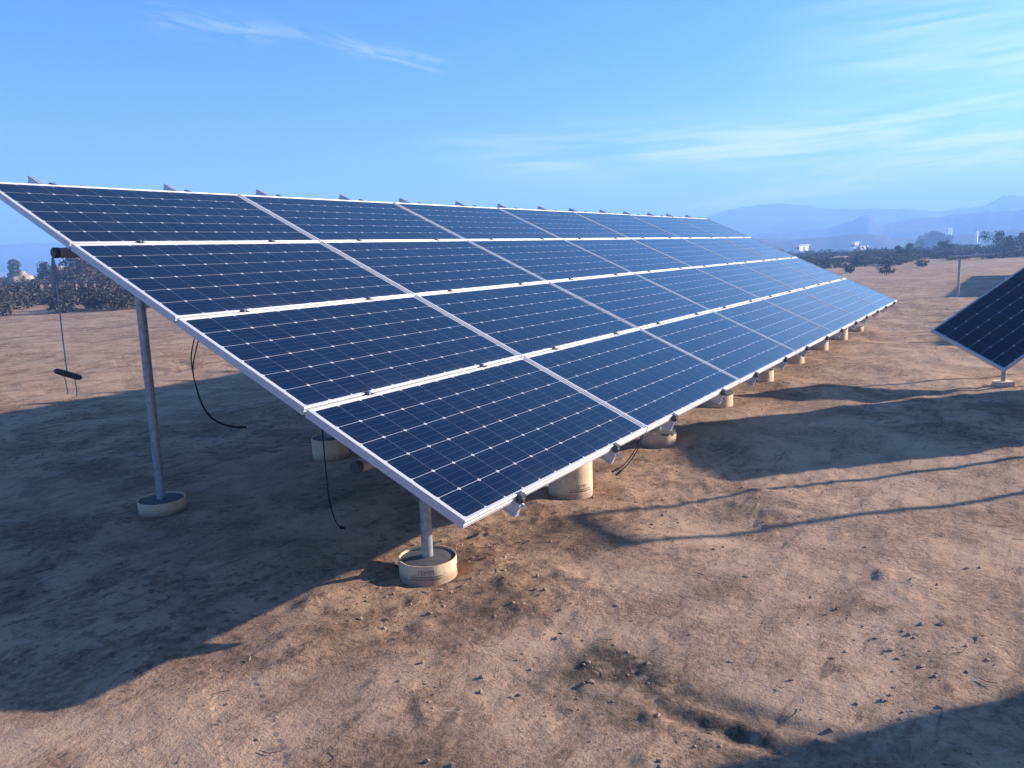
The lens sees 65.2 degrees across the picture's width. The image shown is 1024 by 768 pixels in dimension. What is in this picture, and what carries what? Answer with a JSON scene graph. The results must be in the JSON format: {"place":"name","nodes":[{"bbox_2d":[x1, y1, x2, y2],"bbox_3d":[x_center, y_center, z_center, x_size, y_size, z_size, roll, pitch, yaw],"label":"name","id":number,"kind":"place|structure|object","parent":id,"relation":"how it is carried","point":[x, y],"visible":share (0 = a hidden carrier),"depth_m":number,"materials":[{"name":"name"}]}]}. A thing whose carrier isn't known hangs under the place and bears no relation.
{"place":"outdoors","nodes":[
{"label":"outdoors","id":0,"kind":"place"},
{"bbox_2d":[350,459,374,473],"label":"pipe beam","id":1,"kind":"structure","parent":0,"point":[359,466],"depth_m":3.75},
{"bbox_2d":[28,175,526,517],"bbox_3d":[-1.640,-0.427,4.646,4.347,0.128,0.040,31,24,25],"label":"mounting rail","id":2,"kind":"object","parent":1,"relation":"attached to","point":[513,509],"visible":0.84,"depth_m":3.77,"materials":[{"name":"metal"}]},
{"bbox_2d":[71,242,411,323],"bbox_3d":[-1.643,-0.717,5.244,0.990,0.040,1.962,31,24,25],"label":"solar panel","id":3,"kind":"object","parent":2,"relation":"on","point":[173,282],"visible":0.95,"depth_m":5.02,"materials":[{"name":"glass"}]},
{"bbox_2d":[322,429,344,528],"bbox_3d":[-0.995,0.508,4.457,0.018,0.664,0.120,4,11,32],"label":"cable","id":4,"kind":"object","parent":2,"relation":"hanging from","point":[341,527],"visible":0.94,"depth_m":4.42,"materials":[{"name":"rubber"}]},
{"bbox_2d":[176,295,520,414],"bbox_3d":[-0.856,-0.251,4.827,0.990,0.041,1.962,31,24,25],"label":"solar panel","id":5,"kind":"object","parent":2,"relation":"attached to","point":[302,360],"visible":0.92,"depth_m":4.58,"materials":[{"name":"glass"}]},
{"bbox_2d":[190,338,245,428],"bbox_3d":[-1.671,-0.020,4.545,0.018,0.621,0.327,4,11,32],"label":"cable","id":6,"kind":"object","parent":5,"relation":"hanging from","point":[215,420],"visible":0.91,"depth_m":4.45,"materials":[{"name":"rubber"}]},
{"bbox_2d":[256,189,677,431],"bbox_3d":[-0.586,-0.734,6.291,4.347,0.128,0.040,31,24,25],"label":"mounting rail","id":7,"kind":"object","parent":1,"relation":"attached to","point":[668,425],"visible":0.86,"depth_m":5.42,"materials":[{"name":"metal"}]},
{"bbox_2d":[240,195,464,241],"bbox_3d":[-1.377,-1.490,7.306,0.990,0.041,1.962,31,24,25],"label":"solar panel","id":8,"kind":"object","parent":7,"relation":"attached to","point":[319,220],"visible":0.81,"depth_m":7.16,"materials":[{"name":"glass"}]},
{"bbox_2d":[321,240,546,294],"bbox_3d":[-0.589,-1.024,6.888,0.990,0.040,1.962,31,24,25],"label":"solar panel","id":9,"kind":"object","parent":7,"relation":"attached to","point":[415,267],"visible":0.83,"depth_m":6.74,"materials":[{"name":"glass"}]},
{"bbox_2d":[339,194,726,403],"bbox_3d":[-0.026,-0.896,7.164,4.347,0.128,0.040,31,24,25],"label":"mounting rail","id":10,"kind":"object","parent":1,"relation":"attached to","point":[717,399],"visible":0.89,"depth_m":6.30,"materials":[{"name":"metal"}]},
{"bbox_2d":[415,282,637,357],"bbox_3d":[0.198,-0.556,6.471,0.990,0.040,1.962,31,24,25],"label":"solar panel","id":11,"kind":"object","parent":10,"relation":"attached to","point":[524,320],"visible":0.81,"depth_m":6.31,"materials":[{"name":"glass"}]},
{"bbox_2d":[524,328,739,432],"bbox_3d":[0.985,-0.091,6.053,0.990,0.040,1.962,31,24,24],"label":"solar panel","id":12,"kind":"object","parent":10,"relation":"attached to","point":[649,381],"visible":0.94,"depth_m":5.88,"materials":[{"name":"glass"}]},
{"bbox_2d":[611,435,642,475],"bbox_3d":[0.751,0.442,5.140,0.018,0.205,0.498,4,11,32],"label":"cable","id":13,"kind":"object","parent":12,"relation":"hanging from","point":[617,469],"visible":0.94,"depth_m":5.13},
{"bbox_2d":[398,198,758,385],"bbox_3d":[0.468,-1.040,7.936,4.347,0.128,0.040,31,24,25],"label":"mounting rail","id":14,"kind":"object","parent":1,"relation":"attached to","point":[751,381],"visible":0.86,"depth_m":7.07,"materials":[{"name":"metal"}]},
{"bbox_2d":[549,273,710,328],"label":"solar panel","id":15,"kind":"object","parent":14,"relation":"attached to","point":[636,300],"visible":0.82,"depth_m":7.99,"materials":[{"name":"glass"}]},
{"bbox_2d":[640,311,796,383],"bbox_3d":[2.039,-0.397,7.698,0.990,0.040,1.962,31,24,25],"label":"solar panel","id":16,"kind":"object","parent":14,"relation":"on","point":[741,353],"visible":0.93,"depth_m":7.57,"materials":[{"name":"glass"}]},
{"bbox_2d":[455,201,787,368],"bbox_3d":[1.027,-1.203,8.809,4.347,0.128,0.040,31,24,25],"label":"mounting rail","id":17,"kind":"object","parent":1,"relation":"attached to","point":[781,365],"visible":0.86,"depth_m":7.95,"materials":[{"name":"metal"}]},
{"bbox_2d":[394,202,560,239],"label":"solar panel","id":18,"kind":"object","parent":17,"relation":"attached to","point":[474,223],"visible":0.81,"depth_m":8.83,"materials":[{"name":"glass"}]},
{"bbox_2d":[468,239,632,281],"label":"solar panel","id":19,"kind":"object","parent":17,"relation":"on","point":[549,260],"visible":0.8,"depth_m":8.42,"materials":[{"name":"glass"}]},
{"bbox_2d":[568,208,843,337],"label":"mounting rail","id":20,"kind":"object","parent":1,"relation":"attached to","point":[838,334],"visible":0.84,"depth_m":10.37,"materials":[{"name":"metal"}]},
{"bbox_2d":[599,210,857,329],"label":"mounting rail","id":21,"kind":"object","parent":1,"relation":"attached to","point":[853,326],"visible":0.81,"depth_m":11.23,"materials":[{"name":"metal"}]},
{"bbox_2d":[574,212,679,238],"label":"solar panel","id":22,"kind":"object","parent":21,"relation":"attached to","point":[629,226],"visible":0.84,"depth_m":12.17,"materials":[{"name":"glass"}]},
{"bbox_2d":[631,238,735,266],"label":"solar panel","id":23,"kind":"object","parent":21,"relation":"attached to","point":[687,252],"visible":0.79,"depth_m":11.74,"materials":[{"name":"glass"}]},
{"bbox_2d":[694,263,796,298],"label":"solar panel","id":24,"kind":"object","parent":21,"relation":"attached to","point":[751,281],"visible":0.83,"depth_m":11.33,"materials":[{"name":"glass"}]},
{"bbox_2d":[763,290,860,334],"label":"solar panel","id":25,"kind":"object","parent":21,"relation":"attached to","point":[834,319],"visible":0.94,"depth_m":10.90,"materials":[{"name":"glass"}]},
{"bbox_2d":[685,215,895,307],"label":"mounting rail","id":26,"kind":"object","parent":1,"relation":"attached to","point":[890,306],"visible":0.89,"depth_m":14.88,"materials":[{"name":"metal"}]},
{"bbox_2d":[674,217,748,237],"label":"solar panel","id":27,"kind":"object","parent":26,"relation":"on","point":[713,228],"visible":0.81,"depth_m":15.47,"materials":[{"name":"glass"}]},
{"bbox_2d":[722,237,796,259],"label":"solar panel","id":28,"kind":"object","parent":26,"relation":"on","point":[761,248],"visible":0.83,"depth_m":15.07,"materials":[{"name":"glass"}]},
{"bbox_2d":[773,257,845,283],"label":"solar panel","id":29,"kind":"object","parent":26,"relation":"on","point":[816,272],"visible":0.8,"depth_m":14.65,"materials":[{"name":"glass"}]},
{"bbox_2d":[825,278,896,309],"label":"solar panel","id":30,"kind":"object","parent":26,"relation":"on","point":[865,293],"visible":0.94,"depth_m":14.22,"materials":[{"name":"glass"}]},
{"bbox_2d":[0,250,1023,767],"bbox_3d":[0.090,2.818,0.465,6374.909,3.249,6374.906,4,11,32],"label":"ground","id":31,"kind":"structure","parent":0,"point":[904,466],"depth_m":4.10,"materials":[{"name":"soil"}]},
{"bbox_2d":[6,259,21,279],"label":"tree","id":32,"kind":"object","parent":31,"relation":"on","point":[13,266],"visible":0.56,"depth_m":88.11,"materials":[{"name":"green plant"}]},
{"bbox_2d":[0,286,31,314],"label":"desert shrub","id":33,"kind":"object","parent":31,"relation":"on","point":[5,307],"visible":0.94,"depth_m":28.20,"materials":[{"name":"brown plant"}]},
{"bbox_2d":[0,282,34,299],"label":"desert shrub","id":34,"kind":"object","parent":31,"relation":"on","point":[13,284],"visible":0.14,"depth_m":35.73,"materials":[{"name":"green plant"}]},
{"bbox_2d":[6,271,34,286],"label":"sand heap","id":35,"kind":"object","parent":31,"relation":"on","point":[15,277],"visible":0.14,"depth_m":51.99,"materials":[{"name":"sand"}]},
{"bbox_2d":[0,286,44,308],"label":"desert shrub","id":36,"kind":"object","parent":31,"relation":"on","point":[32,302],"visible":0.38,"depth_m":31.61,"materials":[{"name":"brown plant"}]},
{"bbox_2d":[15,277,53,294],"bbox_3d":[-22.822,-4.480,38.404,2.002,1.306,1.798,6,12,38],"label":"desert shrub","id":37,"kind":"object","parent":31,"relation":"on","point":[33,283],"visible":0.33,"depth_m":38.09,"materials":[{"name":"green plant"}]},
{"bbox_2d":[17,287,56,304],"bbox_3d":[-20.593,-3.803,34.887,1.800,0.853,2.006,5,12,37],"label":"desert shrub","id":38,"kind":"object","parent":31,"relation":"on","point":[45,294],"visible":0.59,"depth_m":34.69,"materials":[{"name":"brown plant"}]},
{"bbox_2d":[36,261,65,280],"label":"tree","id":39,"kind":"object","parent":31,"relation":"on","point":[44,270],"visible":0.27,"depth_m":59.82,"materials":[{"name":"green plant"}]},
{"bbox_2d":[39,279,75,302],"bbox_3d":[-20.459,-4.176,36.276,1.544,1.189,1.726,5,11,34],"label":"desert shrub","id":40,"kind":"object","parent":31,"relation":"on","point":[64,285],"visible":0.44,"depth_m":36.39,"materials":[{"name":"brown plant"}]},
{"bbox_2d":[40,289,81,312],"bbox_3d":[-16.152,-2.919,28.564,1.428,0.907,1.596,-2,9,1],"label":"desert shrub","id":41,"kind":"object","parent":31,"relation":"on","point":[66,303],"visible":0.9,"depth_m":28.36,"materials":[{"name":"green plant"}]},
{"bbox_2d":[50,266,75,279],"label":"tree","id":42,"kind":"object","parent":31,"relation":"on","point":[60,272],"visible":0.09,"depth_m":53.10,"materials":[{"name":"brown plant"}]},
{"bbox_2d":[46,273,91,296],"bbox_3d":[-21.814,-4.698,39.340,2.120,1.428,2.264,-6,10,-23],"label":"desert shrub","id":43,"kind":"object","parent":31,"relation":"on","point":[76,277],"visible":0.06,"depth_m":39.76,"materials":[{"name":"green plant"}]},
{"bbox_2d":[38,281,115,301],"bbox_3d":[-19.951,-4.030,36.730,5.104,1.359,0.134,3,10,25],"label":"rail fence","id":44,"kind":"object","parent":31,"relation":"on","point":[75,283],"visible":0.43,"depth_m":36.65,"materials":[{"name":"brown wood"}]},
{"bbox_2d":[58,258,96,280],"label":"tree","id":45,"kind":"object","parent":31,"relation":"on","point":[70,260],"visible":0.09,"depth_m":49.41,"materials":[{"name":"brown plant"}]},
{"bbox_2d":[74,257,101,280],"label":"tree","id":46,"kind":"object","parent":31,"relation":"on","point":[89,268],"visible":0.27,"depth_m":47.93,"materials":[{"name":"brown plant"}]},
{"bbox_2d":[72,257,105,276],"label":"tree","id":47,"kind":"object","parent":31,"relation":"on","point":[77,270],"visible":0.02,"depth_m":49.02,"materials":[{"name":"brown plant"}]},
{"bbox_2d":[76,279,115,308],"bbox_3d":[-15.877,-3.356,30.323,1.359,1.209,1.451,4,11,34],"label":"desert shrub","id":48,"kind":"object","parent":31,"relation":"on","point":[84,290],"visible":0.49,"depth_m":30.22,"materials":[{"name":"green plant"}]},
{"bbox_2d":[75,285,134,309],"bbox_3d":[-14.715,-3.129,29.319,2.284,1.003,1.854,7,13,42],"label":"desert shrub","id":49,"kind":"object","parent":31,"relation":"on","point":[109,297],"visible":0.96,"depth_m":29.25,"materials":[{"name":"green plant"}]},
{"bbox_2d":[91,275,121,294],"bbox_3d":[-17.558,-4.287,35.848,2.434,1.447,2.178,-4,10,-15],"label":"desert shrub","id":50,"kind":"object","parent":31,"relation":"on","point":[107,279],"visible":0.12,"depth_m":35.16,"materials":[{"name":"green plant"}]},
{"bbox_2d":[137,491,186,516],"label":"concrete pier","id":51,"kind":"structure","parent":31,"relation":"on","point":[171,503],"depth_m":5.41,"materials":[{"name":"beige concrete"}]},
{"bbox_2d":[135,296,165,499],"bbox_3d":[-2.430,-0.009,5.362,0.082,1.806,0.090,4,11,32],"label":"steel post","id":52,"kind":"object","parent":51,"relation":"in","point":[142,322],"visible":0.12,"depth_m":5.36,"materials":[{"name":"silver metal"}]},
{"bbox_2d":[50,247,79,257],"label":"pipe beam","id":53,"kind":"structure","parent":52,"relation":"on","point":[56,252],"depth_m":4.79,"materials":[{"name":"metal"}]},
{"bbox_2d":[51,247,81,396],"bbox_3d":[-2.718,-0.370,4.866,0.072,0.910,0.221,4,11,32],"label":"hanging strap","id":54,"kind":"object","parent":53,"relation":"hanging from","point":[55,281],"visible":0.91,"depth_m":4.83,"materials":[{"name":"plastic"}]},
{"bbox_2d":[163,183,620,463],"bbox_3d":[-1.080,-0.590,5.520,4.347,0.128,0.040,31,24,25],"label":"mounting rail","id":55,"kind":"object","parent":53,"relation":"attached to","point":[609,457],"visible":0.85,"depth_m":4.65,"materials":[{"name":"metal"}]},
{"bbox_2d":[0,182,317,248],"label":"solar panel","id":56,"kind":"object","parent":55,"relation":"attached to","point":[67,216],"visible":0.93,"depth_m":5.46,"materials":[{"name":"glass"}]},
{"bbox_2d":[305,357,646,528],"bbox_3d":[-0.069,0.216,4.409,0.990,0.040,1.962,31,24,25],"label":"solar panel","id":57,"kind":"object","parent":55,"relation":"attached to","point":[464,449],"visible":1,"depth_m":4.14,"materials":[{"name":"glass"}]},
{"bbox_2d":[497,204,808,356],"bbox_3d":[1.521,-1.346,9.580,4.347,0.128,0.040,31,24,25],"label":"mounting rail","id":58,"kind":"object","parent":53,"relation":"attached to","point":[804,352],"visible":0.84,"depth_m":8.71,"materials":[{"name":"metal"}]},
{"bbox_2d":[564,239,691,273],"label":"solar panel","id":59,"kind":"object","parent":58,"relation":"attached to","point":[632,255],"visible":0.77,"depth_m":10.08,"materials":[{"name":"glass"}]},
{"bbox_2d":[635,267,760,310],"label":"solar panel","id":60,"kind":"object","parent":58,"relation":"on","point":[704,289],"visible":0.83,"depth_m":9.66,"materials":[{"name":"glass"}]},
{"bbox_2d":[714,299,833,354],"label":"solar panel","id":61,"kind":"object","parent":58,"relation":"attached to","point":[790,330],"visible":0.92,"depth_m":9.24,"materials":[{"name":"glass"}]},
{"bbox_2d":[537,206,828,345],"bbox_3d":[2.081,-1.509,10.453,4.347,0.128,0.040,31,24,25],"label":"mounting rail","id":62,"kind":"object","parent":53,"relation":"attached to","point":[823,342],"visible":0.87,"depth_m":9.59,"materials":[{"name":"metal"}]},
{"bbox_2d":[499,208,628,238],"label":"solar panel","id":63,"kind":"object","parent":62,"relation":"on","point":[566,224],"visible":0.85,"depth_m":10.50,"materials":[{"name":"glass"}]},
{"bbox_2d":[623,211,868,323],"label":"mounting rail","id":64,"kind":"object","parent":53,"relation":"attached to","point":[862,321],"visible":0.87,"depth_m":12.36,"materials":[{"name":"metal"}]},
{"bbox_2d":[739,260,823,290],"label":"solar panel","id":65,"kind":"object","parent":64,"relation":"attached to","point":[785,275],"visible":0.81,"depth_m":12.99,"materials":[{"name":"glass"}]},
{"bbox_2d":[647,212,878,317],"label":"mounting rail","id":66,"kind":"object","parent":53,"relation":"attached to","point":[873,315],"visible":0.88,"depth_m":12.89,"materials":[{"name":"metal"}]},
{"bbox_2d":[631,215,718,237],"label":"solar panel","id":67,"kind":"object","parent":66,"relation":"attached to","point":[676,227],"visible":0.83,"depth_m":13.83,"materials":[{"name":"glass"}]},
{"bbox_2d":[682,238,769,262],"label":"solar panel","id":68,"kind":"object","parent":66,"relation":"attached to","point":[729,250],"visible":0.84,"depth_m":13.40,"materials":[{"name":"glass"}]},
{"bbox_2d":[798,284,880,320],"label":"solar panel","id":69,"kind":"object","parent":66,"relation":"attached to","point":[846,302],"visible":0.9,"depth_m":12.56,"materials":[{"name":"glass"}]},
{"bbox_2d":[311,433,348,460],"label":"concrete pier","id":70,"kind":"structure","parent":31,"relation":"on","point":[335,449],"depth_m":6.71,"materials":[{"name":"beige concrete"}]},
{"bbox_2d":[399,545,457,586],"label":"concrete pier","id":71,"kind":"structure","parent":31,"relation":"on","point":[437,568],"depth_m":4.17,"materials":[{"name":"concrete"}]},
{"bbox_2d":[419,498,432,557],"bbox_3d":[-0.454,0.647,4.218,0.082,0.741,0.090,4,11,32],"label":"steel post","id":72,"kind":"object","parent":71,"relation":"in","point":[426,530],"visible":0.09,"depth_m":4.22,"materials":[{"name":"silver metal"}]},
{"bbox_2d":[0,244,992,279],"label":"scrubland","id":73,"kind":"structure","parent":31,"relation":"on","point":[789,252],"depth_m":142.73,"materials":[{"name":"green plant"}]},
{"bbox_2d":[6,332,1022,767],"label":"dirt clods","id":74,"kind":"object","parent":31,"relation":"on","point":[660,762],"visible":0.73,"depth_m":3.56,"materials":[{"name":"soil"}]},
{"bbox_2d":[548,461,592,499],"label":"concrete pier","id":75,"kind":"structure","parent":31,"relation":"on","point":[576,484],"depth_m":5.47,"materials":[{"name":"concrete"}]},
{"bbox_2d":[640,427,675,448],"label":"concrete pier","id":76,"kind":"structure","parent":31,"relation":"on","point":[658,439],"depth_m":6.82,"materials":[{"name":"beige concrete"}]},
{"bbox_2d":[702,390,732,408],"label":"concrete pier","id":77,"kind":"structure","parent":31,"relation":"on","point":[727,401],"depth_m":8.16,"materials":[{"name":"beige concrete"}]},
{"bbox_2d":[755,368,773,382],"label":"concrete pier","id":78,"kind":"structure","parent":31,"relation":"on","point":[767,375],"depth_m":9.48,"materials":[{"name":"beige concrete"}]},
{"bbox_2d":[787,354,803,363],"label":"concrete pier","id":79,"kind":"structure","parent":31,"relation":"on","point":[796,359],"depth_m":10.81,"materials":[{"name":"beige concrete"}]},
{"bbox_2d":[794,244,809,253],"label":"white house","id":80,"kind":"structure","parent":31,"relation":"on","point":[803,248],"depth_m":208.02,"materials":[{"name":"paint"}]},
{"bbox_2d":[799,256,829,262],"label":"desert shrub","id":81,"kind":"object","parent":31,"relation":"on","point":[813,259],"visible":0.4,"depth_m":57.29,"materials":[{"name":"green plant"}]},
{"bbox_2d":[809,340,828,350],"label":"concrete pier","id":82,"kind":"structure","parent":31,"relation":"on","point":[818,347],"depth_m":12.16,"materials":[{"name":"beige concrete"}]},
{"bbox_2d":[828,328,847,340],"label":"concrete pier","id":83,"kind":"structure","parent":31,"relation":"on","point":[844,336],"depth_m":13.51,"materials":[{"name":"beige concrete"}]},
{"bbox_2d":[827,259,849,267],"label":"desert shrub","id":84,"kind":"object","parent":31,"relation":"on","point":[838,264],"visible":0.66,"depth_m":51.22,"materials":[{"name":"green plant"}]},
{"bbox_2d":[848,325,863,331],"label":"concrete pier","id":85,"kind":"structure","parent":31,"relation":"on","point":[859,329],"depth_m":14.86,"materials":[{"name":"beige concrete"}]},
{"bbox_2d":[847,260,872,265],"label":"desert shrub","id":86,"kind":"object","parent":31,"relation":"on","point":[857,263],"visible":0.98,"depth_m":53.48,"materials":[{"name":"green plant"}]},
{"bbox_2d":[848,253,873,265],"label":"desert shrub","id":87,"kind":"object","parent":31,"relation":"on","point":[860,257],"visible":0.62,"depth_m":54.40,"materials":[{"name":"green plant"}]},
{"bbox_2d":[865,250,887,256],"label":"desert shrub","id":88,"kind":"object","parent":31,"relation":"on","point":[876,253],"visible":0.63,"depth_m":71.78,"materials":[{"name":"green plant"}]},
{"bbox_2d":[876,264,896,274],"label":"desert shrub","id":89,"kind":"object","parent":31,"relation":"on","point":[888,269],"visible":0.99,"depth_m":38.66,"materials":[{"name":"green plant"}]},
{"bbox_2d":[871,255,906,265],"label":"desert shrub","id":90,"kind":"object","parent":31,"relation":"on","point":[891,261],"visible":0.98,"depth_m":53.20,"materials":[{"name":"green plant"}]},
{"bbox_2d":[894,243,916,255],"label":"tree","id":91,"kind":"object","parent":31,"relation":"on","point":[903,251],"visible":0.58,"depth_m":65.63,"materials":[{"name":"green plant"}]},
{"bbox_2d":[916,232,934,244],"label":"tree","id":92,"kind":"object","parent":31,"relation":"on","point":[924,236],"visible":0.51,"depth_m":202.00,"materials":[{"name":"green plant"}]},
{"bbox_2d":[924,231,941,247],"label":"tree","id":93,"kind":"object","parent":31,"relation":"on","point":[933,243],"visible":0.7,"depth_m":201.33,"materials":[{"name":"green plant"}]},
{"bbox_2d":[934,240,954,254],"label":"tree","id":94,"kind":"object","parent":31,"relation":"on","point":[943,245],"visible":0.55,"depth_m":69.42,"materials":[{"name":"green plant"}]},
{"bbox_2d":[935,232,953,246],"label":"tree","id":95,"kind":"object","parent":31,"relation":"on","point":[947,238],"visible":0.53,"depth_m":200.53,"materials":[{"name":"green plant"}]},
{"bbox_2d":[945,248,985,255],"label":"desert shrub","id":96,"kind":"object","parent":31,"relation":"on","point":[971,252],"visible":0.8,"depth_m":63.58,"materials":[{"name":"green plant"}]},
{"bbox_2d":[948,254,994,296],"bbox_3d":[12.713,-2.857,22.191,1.252,1.464,0.070,-2,9,0],"label":"crossbar post","id":97,"kind":"object","parent":31,"relation":"on","point":[959,268],"visible":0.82,"depth_m":22.07,"materials":[{"name":"metal"}]},
{"bbox_2d":[984,249,1013,258],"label":"desert shrub","id":98,"kind":"object","parent":31,"relation":"on","point":[1006,255],"visible":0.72,"depth_m":58.18,"materials":[{"name":"green plant"}]},
{"bbox_2d":[979,231,1023,253],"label":"tree","id":99,"kind":"object","parent":31,"relation":"on","point":[1008,243],"visible":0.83,"depth_m":70.57,"materials":[{"name":"green plant"}]},
{"bbox_2d":[991,371,1014,387],"bbox_3d":[6.073,-0.596,9.240,1.625,1.486,0.709,-4,10,-14],"label":"panel stand","id":100,"kind":"object","parent":31,"relation":"on","point":[1003,382],"visible":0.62,"depth_m":8.87,"materials":[{"name":"beige concrete"}]},
{"bbox_2d":[931,267,1023,371],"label":"solar panel","id":101,"kind":"object","parent":100,"relation":"on","point":[987,327],"visible":1,"depth_m":9.25,"materials":[{"name":"glass"}]},
{"bbox_2d":[0,195,1023,271],"bbox_3d":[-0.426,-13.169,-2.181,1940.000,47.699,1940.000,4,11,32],"label":"mountains","id":102,"kind":"structure","parent":0,"point":[753,220],"depth_m":699.82,"materials":[{"name":"stone"}]},
{"bbox_2d":[0,0,1023,244],"label":"sky","id":103,"kind":"structure","parent":0,"point":[676,108],"materials":[{"name":"blue"}]},
{"bbox_2d":[1,391,1023,767],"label":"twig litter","id":104,"kind":"object","parent":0,"point":[599,639],"visible":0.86,"depth_m":3.29,"materials":[{"name":"wood"}]},
{"bbox_2d":[749,209,1023,239],"bbox_3d":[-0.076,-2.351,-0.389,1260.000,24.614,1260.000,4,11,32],"label":"hills","id":105,"kind":"structure","parent":0,"point":[915,228],"depth_m":445.55,"materials":[{"name":"stone"}]},
{"bbox_2d":[758,229,1023,252],"bbox_3d":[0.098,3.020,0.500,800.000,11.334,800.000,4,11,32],"label":"foothills","id":106,"kind":"structure","parent":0,"point":[871,241],"depth_m":303.55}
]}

